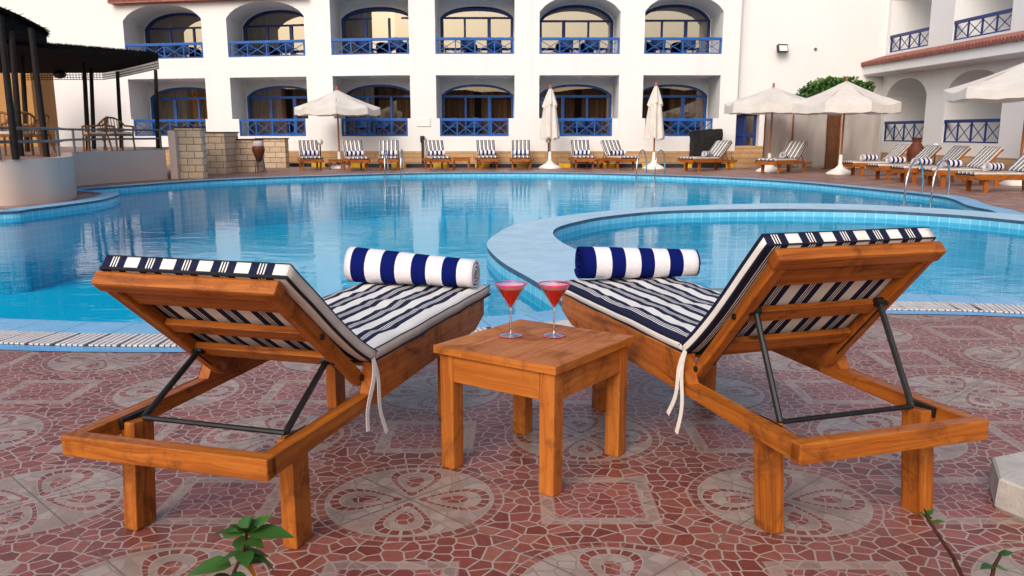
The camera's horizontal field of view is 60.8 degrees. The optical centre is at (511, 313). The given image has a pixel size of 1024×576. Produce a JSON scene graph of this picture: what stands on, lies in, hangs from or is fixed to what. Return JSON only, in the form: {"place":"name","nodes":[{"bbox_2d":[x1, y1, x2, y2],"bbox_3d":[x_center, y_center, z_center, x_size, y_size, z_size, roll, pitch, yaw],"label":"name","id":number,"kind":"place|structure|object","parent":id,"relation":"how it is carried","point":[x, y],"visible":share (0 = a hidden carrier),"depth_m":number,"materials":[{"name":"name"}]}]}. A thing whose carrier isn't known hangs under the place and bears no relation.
{"place":"outdoors","nodes":[
{"label":"outdoors","id":0,"kind":"place"},
{"bbox_2d":[0,7,159,158],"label":"pavilion","id":1,"kind":"structure","parent":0,"point":[26,47],"depth_m":20.69,"materials":[{"name":"black wood"}]},
{"bbox_2d":[53,69,65,78],"bbox_3d":[-13.322,-7.079,25.697,0.374,0.298,0.340,0,12,0],"label":"pendant lamp","id":2,"kind":"object","parent":1,"relation":"hanging from","point":[59,74],"visible":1,"depth_m":25.60,"materials":[{"name":"black paint"}]},
{"bbox_2d":[0,146,168,159],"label":"terrace floor","id":3,"kind":"structure","parent":0,"point":[51,150],"depth_m":23.25,"materials":[{"name":"tile"}]},
{"bbox_2d":[0,111,9,136],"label":"wicker chair","id":4,"kind":"object","parent":3,"relation":"on","point":[4,133],"visible":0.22,"depth_m":17.25,"materials":[{"name":"wicker"}]},
{"bbox_2d":[1,111,42,155],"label":"wicker chair","id":5,"kind":"object","parent":3,"relation":"on","point":[31,134],"visible":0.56,"depth_m":17.82,"materials":[{"name":"wicker"}]},
{"bbox_2d":[22,114,56,152],"bbox_3d":[-11.032,-4.176,20.218,0.628,0.888,0.628,0,12,2],"label":"wicker chair","id":6,"kind":"object","parent":3,"relation":"on","point":[47,124],"visible":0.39,"depth_m":20.28,"materials":[{"name":"wicker"}]},
{"bbox_2d":[26,150,129,158],"bbox_3d":[-9.735,-3.436,18.794,5.078,0.001,9.723,6,13,27],"label":"terrace edge","id":7,"kind":"object","parent":3,"relation":"on","point":[67,154],"visible":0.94,"depth_m":18.67,"materials":[{"name":"grey concrete"}]},
{"bbox_2d":[0,127,161,159],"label":"terrace railing","id":8,"kind":"object","parent":7,"relation":"on","point":[57,140],"visible":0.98,"depth_m":20.23,"materials":[{"name":"metal"}]},
{"bbox_2d":[81,116,112,150],"bbox_3d":[-10.663,-4.633,22.423,0.628,0.888,0.628,-9,15,-38],"label":"wicker chair","id":9,"kind":"object","parent":3,"relation":"on","point":[99,133],"visible":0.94,"depth_m":22.33,"materials":[{"name":"wicker"}]},
{"bbox_2d":[103,117,135,150],"bbox_3d":[-10.494,-4.806,23.258,0.628,0.888,0.628,7,14,32],"label":"wicker chair","id":10,"kind":"object","parent":3,"relation":"on","point":[117,133],"visible":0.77,"depth_m":23.29,"materials":[{"name":"wicker"}]},
{"bbox_2d":[0,215,903,322],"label":"pool floor","id":11,"kind":"structure","parent":0,"point":[313,253],"depth_m":20.28,"materials":[{"name":"blue tile"}]},
{"bbox_2d":[0,174,984,294],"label":"pool wall","id":12,"kind":"structure","parent":0,"point":[44,248],"depth_m":24.64,"materials":[{"name":"tile"}]},
{"bbox_2d":[0,138,1023,575],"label":"deck floor","id":13,"kind":"structure","parent":0,"point":[660,496],"depth_m":3.24,"materials":[{"name":"tile"}]},
{"bbox_2d":[0,73,59,146],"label":"tan outbuilding","id":14,"kind":"structure","parent":13,"relation":"on","point":[48,95],"depth_m":31.58,"materials":[{"name":"paint"}]},
{"bbox_2d":[0,150,167,205],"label":"terrace wall","id":15,"kind":"structure","parent":13,"relation":"on","point":[34,181],"depth_m":16.74,"materials":[{"name":"white paint"}]},
{"bbox_2d":[168,131,179,178],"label":"wall end","id":16,"kind":"structure","parent":13,"relation":"on","point":[173,154],"depth_m":24.11,"materials":[{"name":"white paint"}]},
{"bbox_2d":[173,126,289,178],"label":"stone wall","id":17,"kind":"structure","parent":13,"relation":"on","point":[203,154],"depth_m":27.19,"materials":[{"name":"beige stone"}]},
{"bbox_2d":[187,515,293,575],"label":"seedling plant","id":18,"kind":"object","parent":13,"relation":"on","point":[244,554],"visible":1,"depth_m":2.11,"materials":[{"name":"green plant"}]},
{"bbox_2d":[252,141,265,172],"bbox_3d":[-8.108,-5.028,27.953,0.400,1.015,0.411,0,12,0],"label":"amphora","id":19,"kind":"object","parent":13,"relation":"on","point":[258,149],"visible":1,"depth_m":27.81,"materials":[{"name":"brown ceramic"}]},
{"bbox_2d":[61,255,490,548],"bbox_3d":[-0.703,0.119,3.400,0.731,0.894,1.983,3,12,16],"label":"sun lounger","id":20,"kind":"object","parent":13,"relation":"on","point":[222,321],"visible":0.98,"depth_m":2.78,"materials":[{"name":"brown wood"}]},
{"bbox_2d":[344,247,479,286],"bbox_3d":[-0.469,-0.225,4.126,0.627,0.171,0.184,3,12,13],"label":"rolled towel","id":21,"kind":"object","parent":20,"relation":"on","point":[367,265],"visible":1,"depth_m":4.07,"materials":[{"name":"fabric"}]},
{"bbox_2d":[297,140,323,169],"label":"sun lounger","id":22,"kind":"object","parent":13,"relation":"on","point":[307,145],"visible":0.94,"depth_m":30.99,"materials":[{"name":"white fabric"}]},
{"bbox_2d":[294,86,380,168],"bbox_3d":[-6.259,-6.723,31.440,2.812,2.915,2.812,-7,14,-30],"label":"umbrella","id":23,"kind":"object","parent":13,"relation":"on","point":[337,102],"visible":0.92,"depth_m":30.52,"materials":[{"name":"beige fabric"}]},
{"bbox_2d":[341,140,370,170],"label":"sun lounger","id":24,"kind":"object","parent":13,"relation":"on","point":[352,145],"visible":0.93,"depth_m":30.47,"materials":[{"name":"fabric"}]},
{"bbox_2d":[377,140,399,169],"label":"sun lounger","id":25,"kind":"object","parent":13,"relation":"on","point":[390,145],"visible":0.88,"depth_m":31.08,"materials":[{"name":"fabric"}]},
{"bbox_2d":[384,149,403,209],"bbox_3d":[-3.698,-4.246,27.479,0.540,1.871,0.773,0,12,0],"label":"pool ladder","id":26,"kind":"object","parent":13,"relation":"attached to","point":[401,155],"visible":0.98,"depth_m":27.18,"materials":[{"name":"silver metal"}]},
{"bbox_2d":[422,140,451,169],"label":"sun lounger","id":27,"kind":"object","parent":13,"relation":"on","point":[433,145],"visible":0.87,"depth_m":31.01,"materials":[{"name":"fabric"}]},
{"bbox_2d":[0,0,888,167],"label":"hotel building","id":28,"kind":"structure","parent":13,"relation":"on","point":[214,81],"depth_m":33.56,"materials":[{"name":"white paint"}]},
{"bbox_2d":[158,46,172,57],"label":"balcony chair","id":29,"kind":"object","parent":28,"relation":"on","point":[161,51],"visible":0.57,"depth_m":35.40,"materials":[{"name":"blue wicker"}]},
{"bbox_2d":[145,12,201,57],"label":"window","id":30,"kind":"structure","parent":28,"relation":"in","point":[174,27],"depth_m":36.79,"materials":[{"name":"glass"}]},
{"bbox_2d":[150,87,208,134],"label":"window","id":31,"kind":"structure","parent":28,"relation":"in","point":[179,102],"depth_m":37.07,"materials":[{"name":"glass"}]},
{"bbox_2d":[174,45,188,56],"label":"balcony chair","id":32,"kind":"object","parent":28,"relation":"on","point":[180,51],"visible":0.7,"depth_m":35.19,"materials":[{"name":"blue wicker"}]},
{"bbox_2d":[237,44,252,55],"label":"balcony chair","id":33,"kind":"object","parent":28,"relation":"on","point":[244,49],"visible":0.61,"depth_m":34.59,"materials":[{"name":"blue wicker"}]},
{"bbox_2d":[243,10,304,55],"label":"window","id":34,"kind":"structure","parent":28,"relation":"in","point":[273,24],"depth_m":35.82,"materials":[{"name":"glass"}]},
{"bbox_2d":[247,86,308,134],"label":"window","id":35,"kind":"structure","parent":28,"relation":"in","point":[273,102],"depth_m":36.10,"materials":[{"name":"glass"}]},
{"bbox_2d":[278,43,293,54],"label":"balcony chair","id":36,"kind":"object","parent":28,"relation":"on","point":[288,47],"visible":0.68,"depth_m":34.20,"materials":[{"name":"blue wicker"}]},
{"bbox_2d":[354,41,368,52],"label":"balcony chair","id":37,"kind":"object","parent":28,"relation":"on","point":[360,44],"visible":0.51,"depth_m":33.49,"materials":[{"name":"blue wicker"}]},
{"bbox_2d":[355,117,368,134],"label":"balcony chair","id":38,"kind":"object","parent":28,"relation":"on","point":[365,124],"visible":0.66,"depth_m":34.18,"materials":[{"name":"plastic"}]},
{"bbox_2d":[341,8,408,53],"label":"window","id":39,"kind":"structure","parent":28,"relation":"in","point":[369,22],"depth_m":36.88,"materials":[{"name":"glass"}]},
{"bbox_2d":[345,85,410,134],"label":"window","id":40,"kind":"structure","parent":28,"relation":"in","point":[393,101],"depth_m":34.99,"materials":[{"name":"glass"}]},
{"bbox_2d":[376,117,390,134],"bbox_3d":[-4.947,-7.258,33.843,0.578,0.723,0.500,5,13,24],"label":"balcony chair","id":41,"kind":"object","parent":28,"relation":"on","point":[383,124],"visible":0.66,"depth_m":33.92,"materials":[{"name":"blue wicker"}]},
{"bbox_2d":[388,37,402,52],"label":"balcony chair","id":42,"kind":"object","parent":28,"relation":"on","point":[394,46],"visible":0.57,"depth_m":33.26,"materials":[{"name":"blue wicker"}]},
{"bbox_2d":[417,118,429,125],"bbox_3d":[-3.311,-7.183,32.703,0.500,0.300,0.030,0,12,0],"label":"wall plaque","id":43,"kind":"object","parent":28,"relation":"attached to","point":[423,121],"depth_m":32.69,"materials":[{"name":"white plastic"}]},
{"bbox_2d":[445,117,459,134],"bbox_3d":[-2.301,-7.242,33.763,0.578,0.723,0.500,1,12,4],"label":"balcony chair","id":44,"kind":"object","parent":28,"relation":"on","point":[450,123],"visible":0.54,"depth_m":33.88,"materials":[{"name":"blue wicker"}]},
{"bbox_2d":[460,40,473,52],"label":"balcony chair","id":45,"kind":"object","parent":28,"relation":"on","point":[467,42],"visible":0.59,"depth_m":33.27,"materials":[{"name":"blue wicker"}]},
{"bbox_2d":[466,117,480,134],"bbox_3d":[-1.486,-7.242,33.763,0.578,0.723,0.500,0,12,0],"label":"balcony chair","id":46,"kind":"object","parent":28,"relation":"on","point":[477,127],"visible":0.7,"depth_m":33.85,"materials":[{"name":"blue wicker"}]},
{"bbox_2d":[440,7,512,52],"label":"window","id":47,"kind":"structure","parent":28,"relation":"in","point":[469,21],"depth_m":36.71,"materials":[{"name":"glass"}]},
{"bbox_2d":[441,84,512,134],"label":"window","id":48,"kind":"structure","parent":28,"relation":"in","point":[473,100],"depth_m":34.90,"materials":[{"name":"glass"}]},
{"bbox_2d":[487,40,501,52],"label":"balcony chair","id":49,"kind":"object","parent":28,"relation":"on","point":[490,46],"visible":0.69,"depth_m":33.20,"materials":[{"name":"blue wicker"}]},
{"bbox_2d":[558,40,572,52],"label":"balcony chair","id":50,"kind":"object","parent":28,"relation":"on","point":[563,46],"visible":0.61,"depth_m":33.26,"materials":[{"name":"blue wicker"}]},
{"bbox_2d":[539,84,611,134],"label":"window","id":51,"kind":"structure","parent":28,"relation":"in","point":[573,100],"depth_m":34.87,"materials":[{"name":"glass"}]},
{"bbox_2d":[539,5,613,53],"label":"window","id":52,"kind":"structure","parent":28,"relation":"in","point":[568,20],"depth_m":36.70,"materials":[{"name":"glass"}]},
{"bbox_2d":[572,117,586,134],"bbox_3d":[2.614,-7.241,33.760,0.578,0.723,0.500,6,13,27],"label":"balcony chair","id":53,"kind":"object","parent":28,"relation":"on","point":[581,127],"visible":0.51,"depth_m":33.83,"materials":[{"name":"plastic"}]},
{"bbox_2d":[585,40,598,52],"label":"balcony chair","id":54,"kind":"object","parent":28,"relation":"on","point":[595,46],"visible":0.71,"depth_m":33.25,"materials":[{"name":"blue wicker"}]},
{"bbox_2d":[585,117,599,134],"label":"balcony chair","id":55,"kind":"object","parent":28,"relation":"on","point":[591,127],"visible":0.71,"depth_m":33.88,"materials":[{"name":"blue wicker"}]},
{"bbox_2d":[651,40,665,52],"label":"balcony chair","id":56,"kind":"object","parent":28,"relation":"on","point":[658,46],"visible":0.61,"depth_m":33.27,"materials":[{"name":"blue wicker"}]},
{"bbox_2d":[642,84,706,134],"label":"window","id":57,"kind":"structure","parent":28,"relation":"in","point":[681,101],"depth_m":34.87,"materials":[{"name":"glass"}]},
{"bbox_2d":[644,4,709,52],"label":"window","id":58,"kind":"structure","parent":28,"relation":"in","point":[671,20],"depth_m":36.68,"materials":[{"name":"glass"}]},
{"bbox_2d":[671,117,685,134],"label":"balcony chair","id":59,"kind":"object","parent":28,"relation":"on","point":[675,127],"visible":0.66,"depth_m":33.83,"materials":[{"name":"blue wicker"}]},
{"bbox_2d":[681,40,695,52],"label":"balcony chair","id":60,"kind":"object","parent":28,"relation":"on","point":[690,42],"visible":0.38,"depth_m":33.22,"materials":[{"name":"blue wicker"}]},
{"bbox_2d":[685,117,700,134],"bbox_3d":[6.969,-7.241,33.760,0.578,0.723,0.500,-6,13,-26],"label":"balcony chair","id":61,"kind":"object","parent":28,"relation":"on","point":[692,126],"visible":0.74,"depth_m":33.80,"materials":[{"name":"blue wicker"}]},
{"bbox_2d":[735,114,756,145],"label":"door","id":62,"kind":"structure","parent":28,"relation":"in","point":[743,121],"depth_m":33.54,"materials":[{"name":"blue paint"}]},
{"bbox_2d":[776,44,787,52],"bbox_3d":[9.976,-9.819,32.313,0.400,0.317,0.374,-3,12,-14],"label":"floodlight","id":63,"kind":"object","parent":28,"relation":"attached to","point":[782,48],"visible":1,"depth_m":32.17,"materials":[{"name":"black paint"}]},
{"bbox_2d":[452,157,469,168],"bbox_3d":[-1.805,-5.383,31.125,0.620,0.419,0.499,0,12,0],"label":"side table","id":64,"kind":"object","parent":13,"relation":"on","point":[461,159],"visible":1,"depth_m":30.88,"materials":[{"name":"brown wood"}]},
{"bbox_2d":[475,140,499,168],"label":"sun lounger","id":65,"kind":"object","parent":13,"relation":"on","point":[485,144],"visible":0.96,"depth_m":31.86,"materials":[{"name":"fabric"}]},
{"bbox_2d":[0,172,1023,333],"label":"pool coping","id":66,"kind":"object","parent":13,"relation":"on","point":[56,326],"visible":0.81,"depth_m":6.80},
{"bbox_2d":[0,310,1023,351],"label":"border strip","id":67,"kind":"object","parent":13,"relation":"on","point":[85,349],"visible":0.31,"depth_m":5.18,"materials":[{"name":"white tile"}]},
{"bbox_2d":[289,163,734,167],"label":"kerb","id":68,"kind":"structure","parent":13,"relation":"on","point":[491,165],"depth_m":32.35,"materials":[{"name":"yellow paint"}]},
{"bbox_2d":[3,310,1020,346],"bbox_3d":[-0.523,0.045,5.927,16.307,0.001,1.500,0,12,0],"label":"drain channel","id":69,"kind":"object","parent":13,"relation":"on","point":[473,332],"visible":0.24,"depth_m":5.26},
{"bbox_2d":[0,301,1023,346],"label":"drain grating","id":70,"kind":"object","parent":69,"relation":"on","point":[51,338],"visible":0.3,"depth_m":5.44,"materials":[{"name":"white plastic"}]},
{"bbox_2d":[510,140,531,168],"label":"sun lounger","id":71,"kind":"object","parent":13,"relation":"on","point":[520,144],"visible":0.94,"depth_m":31.87,"materials":[{"name":"fabric"}]},
{"bbox_2d":[433,319,633,496],"bbox_3d":[0.091,0.335,3.365,0.540,0.480,0.567,8,14,34],"label":"side table","id":72,"kind":"object","parent":13,"relation":"on","point":[528,365],"visible":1,"depth_m":3.22,"materials":[{"name":"brown wood"}]},
{"bbox_2d":[494,281,526,337],"bbox_3d":[-0.005,-0.017,3.361,0.126,0.205,0.126,0,12,0],"label":"cocktail glass","id":73,"kind":"object","parent":72,"relation":"on","point":[510,292],"visible":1,"depth_m":3.34,"materials":[{"name":"pink"}]},
{"bbox_2d":[538,281,570,337],"bbox_3d":[0.162,-0.017,3.361,0.126,0.205,0.126,0,12,0],"label":"cocktail glass","id":74,"kind":"object","parent":72,"relation":"on","point":[554,292],"visible":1,"depth_m":3.33,"materials":[{"name":"pink"}]},
{"bbox_2d":[538,84,560,168],"bbox_3d":[1.373,-6.750,31.434,0.840,2.971,0.840,0,12,0],"label":"closed umbrella","id":75,"kind":"object","parent":13,"relation":"on","point":[549,126],"visible":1,"depth_m":31.21,"materials":[{"name":"white fabric"}]},
{"bbox_2d":[568,140,595,168],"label":"sun lounger","id":76,"kind":"object","parent":13,"relation":"on","point":[579,144],"visible":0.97,"depth_m":31.87,"materials":[{"name":"fabric"}]},
{"bbox_2d":[597,140,638,169],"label":"sun lounger","id":77,"kind":"object","parent":13,"relation":"on","point":[608,146],"visible":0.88,"depth_m":31.39,"materials":[{"name":"fabric"}]},
{"bbox_2d":[635,149,664,208],"bbox_3d":[4.219,-4.073,26.645,0.640,1.871,0.824,7,14,31],"label":"pool ladder","id":78,"kind":"object","parent":13,"relation":"attached to","point":[636,186],"visible":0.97,"depth_m":26.42,"materials":[{"name":"silver metal"}]},
{"bbox_2d":[642,81,664,168],"bbox_3d":[5.050,-6.661,30.860,0.840,3.029,0.840,0,12,0],"label":"closed umbrella","id":79,"kind":"object","parent":13,"relation":"on","point":[654,127],"visible":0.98,"depth_m":30.64,"materials":[{"name":"white fabric"}]},
{"bbox_2d":[688,129,722,167],"bbox_3d":[7.183,-6.151,32.377,1.092,1.415,0.963,0,12,0],"label":"covered box","id":80,"kind":"object","parent":13,"relation":"on","point":[701,141],"visible":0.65,"depth_m":31.92,"materials":[{"name":"black fabric"}]},
{"bbox_2d":[678,140,736,170],"bbox_3d":[6.699,-5.422,29.886,2.164,1.011,0.752,-8,14,-35],"label":"sun lounger","id":81,"kind":"object","parent":13,"relation":"on","point":[718,149],"visible":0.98,"depth_m":29.84,"materials":[{"name":"fabric"}]},
{"bbox_2d":[724,83,819,171],"bbox_3d":[8.550,-6.151,28.794,2.885,2.868,2.885,11,16,43],"label":"umbrella","id":82,"kind":"object","parent":13,"relation":"on","point":[772,100],"visible":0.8,"depth_m":27.91,"materials":[{"name":"white fabric"}]},
{"bbox_2d":[556,227,988,533],"bbox_3d":[0.834,0.065,3.512,0.731,0.958,1.981,-4,12,-18],"label":"sun lounger","id":83,"kind":"object","parent":13,"relation":"on","point":[822,301],"visible":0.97,"depth_m":2.92,"materials":[{"name":"brown wood"}]},
{"bbox_2d":[574,247,699,278],"bbox_3d":[0.618,-0.261,4.329,0.608,0.161,0.175,-2,12,-10],"label":"rolled towel","id":84,"kind":"object","parent":83,"relation":"on","point":[604,262],"visible":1,"depth_m":4.26,"materials":[{"name":"fabric"}]},
{"bbox_2d":[762,114,792,167],"bbox_3d":[9.341,-6.164,30.698,0.989,2.121,0.215,0,12,0],"label":"cloth screen","id":85,"kind":"object","parent":13,"relation":"on","point":[781,131],"visible":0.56,"depth_m":30.66,"materials":[{"name":"white fabric"}]},
{"bbox_2d":[755,141,811,173],"bbox_3d":[8.742,-5.043,28.058,2.164,1.011,0.752,-10,15,-40],"label":"sun lounger","id":86,"kind":"object","parent":13,"relation":"on","point":[794,150],"visible":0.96,"depth_m":28.08,"materials":[{"name":"fabric"}]},
{"bbox_2d":[790,114,826,168],"bbox_3d":[10.391,-6.141,30.593,1.187,2.118,0.207,0,12,0],"label":"cloth screen","id":87,"kind":"object","parent":13,"relation":"on","point":[811,130],"visible":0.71,"depth_m":30.56,"materials":[{"name":"white fabric"}]},
{"bbox_2d":[821,115,840,168],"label":"wooden gate","id":88,"kind":"structure","parent":13,"relation":"on","point":[831,159],"depth_m":30.99,"materials":[{"name":"brown wood"}]},
{"bbox_2d":[795,75,875,123],"bbox_3d":[11.508,-6.905,31.453,2.680,3.280,1.364,0,12,0],"label":"hedge","id":89,"kind":"object","parent":13,"relation":"on","point":[815,87],"visible":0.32,"depth_m":30.76,"materials":[{"name":"green plant"}]},
{"bbox_2d":[792,76,900,174],"bbox_3d":[10.234,-5.820,26.962,3.068,2.964,3.068,3,12,16],"label":"umbrella","id":90,"kind":"object","parent":13,"relation":"on","point":[846,97],"visible":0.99,"depth_m":25.94,"materials":[{"name":"white fabric"}]},
{"bbox_2d":[837,114,880,167],"bbox_3d":[12.174,-6.140,30.592,1.410,2.118,0.222,0,12,0],"label":"cloth screen","id":91,"kind":"object","parent":13,"relation":"on","point":[861,134],"visible":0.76,"depth_m":30.56,"materials":[{"name":"white fabric"}]},
{"bbox_2d":[842,144,910,175],"bbox_3d":[11.029,-4.627,26.220,2.012,0.940,0.700,-1,12,-7],"label":"sun lounger","id":92,"kind":"object","parent":13,"relation":"on","point":[898,150],"visible":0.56,"depth_m":26.00,"materials":[{"name":"fabric"}]},
{"bbox_2d":[860,155,878,159],"bbox_3d":[10.710,-4.692,26.168,0.545,0.177,0.198,-4,12,-18],"label":"rolled towel","id":93,"kind":"object","parent":92,"relation":"on","point":[869,157],"visible":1,"depth_m":26.09,"materials":[{"name":"white fabric"}]},
{"bbox_2d":[866,145,941,179],"bbox_3d":[10.805,-4.142,23.880,2.012,0.940,0.700,-1,12,-7],"label":"sun lounger","id":94,"kind":"object","parent":13,"relation":"on","point":[929,151],"visible":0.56,"depth_m":23.72,"materials":[{"name":"fabric"}]},
{"bbox_2d":[886,157,906,162],"bbox_3d":[10.486,-4.208,23.827,0.545,0.177,0.198,-4,12,-18],"label":"rolled towel","id":95,"kind":"object","parent":94,"relation":"on","point":[896,159],"visible":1,"depth_m":23.76,"materials":[{"name":"white fabric"}]},
{"bbox_2d":[906,138,923,161],"bbox_3d":[12.828,-5.040,27.755,0.540,1.114,0.540,0,12,0],"label":"clay jar","id":96,"kind":"object","parent":13,"relation":"on","point":[915,148],"visible":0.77,"depth_m":27.55,"materials":[{"name":"brown ceramic"}]},
{"bbox_2d":[903,158,950,207],"bbox_3d":[8.515,-2.262,17.971,0.844,1.841,0.580,-10,15,-40],"label":"pool ladder","id":97,"kind":"object","parent":13,"relation":"attached to","point":[933,180],"visible":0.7,"depth_m":17.84,"materials":[{"name":"silver metal"}]},
{"bbox_2d":[890,146,970,182],"bbox_3d":[10.859,-3.854,22.490,2.012,0.940,0.700,-1,12,-7],"label":"sun lounger","id":98,"kind":"object","parent":13,"relation":"on","point":[956,152],"visible":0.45,"depth_m":22.36,"materials":[{"name":"fabric"}]},
{"bbox_2d":[911,158,932,164],"bbox_3d":[10.539,-3.920,22.437,0.545,0.177,0.198,-4,12,-20],"label":"rolled towel","id":99,"kind":"object","parent":98,"relation":"on","point":[926,161],"visible":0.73,"depth_m":22.38,"materials":[{"name":"white fabric"}]},
{"bbox_2d":[917,509,963,575],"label":"bare sprig","id":100,"kind":"object","parent":13,"relation":"on","point":[940,538],"visible":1,"depth_m":2.04,"materials":[{"name":"plant"}]},
{"bbox_2d":[861,0,1023,170],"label":"hotel wing","id":101,"kind":"structure","parent":13,"relation":"on","point":[934,49],"depth_m":28.60,"materials":[{"name":"white paint"}]},
{"bbox_2d":[916,146,1003,186],"bbox_3d":[10.922,-3.572,21.124,2.012,0.940,0.700,-1,12,-7],"label":"sun lounger","id":102,"kind":"object","parent":13,"relation":"on","point":[987,154],"visible":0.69,"depth_m":20.94,"materials":[{"name":"fabric"}]},
{"bbox_2d":[940,160,962,166],"bbox_3d":[10.602,-3.637,21.071,0.546,0.177,0.198,-4,12,-18],"label":"rolled towel","id":103,"kind":"object","parent":102,"relation":"on","point":[955,163],"visible":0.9,"depth_m":21.01,"materials":[{"name":"white fabric"}]},
{"bbox_2d":[942,62,1023,185],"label":"umbrella","id":104,"kind":"object","parent":13,"relation":"on","point":[1005,86],"visible":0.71,"depth_m":20.56,"materials":[{"name":"white fabric"}]},
{"bbox_2d":[955,153,1023,192],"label":"sun lounger","id":105,"kind":"object","parent":13,"relation":"on","point":[1014,170],"visible":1,"depth_m":18.78,"materials":[{"name":"wood"}]},
{"bbox_2d":[982,163,1004,170],"bbox_3d":[10.484,-3.208,19.002,0.545,0.177,0.198,-7,14,-30],"label":"rolled towel","id":106,"kind":"object","parent":105,"relation":"on","point":[993,166],"visible":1,"depth_m":18.91,"materials":[{"name":"white fabric"}]},
{"bbox_2d":[980,549,1012,575],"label":"shrub","id":107,"kind":"object","parent":13,"relation":"on","point":[995,565],"visible":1,"depth_m":2.06,"materials":[{"name":"green plant"}]},
{"bbox_2d":[988,452,1023,521],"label":"umbrella block","id":108,"kind":"object","parent":13,"relation":"on","point":[1006,481],"depth_m":2.94,"materials":[{"name":"white concrete"}]},
{"bbox_2d":[487,203,1023,315],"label":"pool ledge","id":109,"kind":"object","parent":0,"point":[983,255],"visible":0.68,"depth_m":13.56,"materials":[{"name":"blue tile"}]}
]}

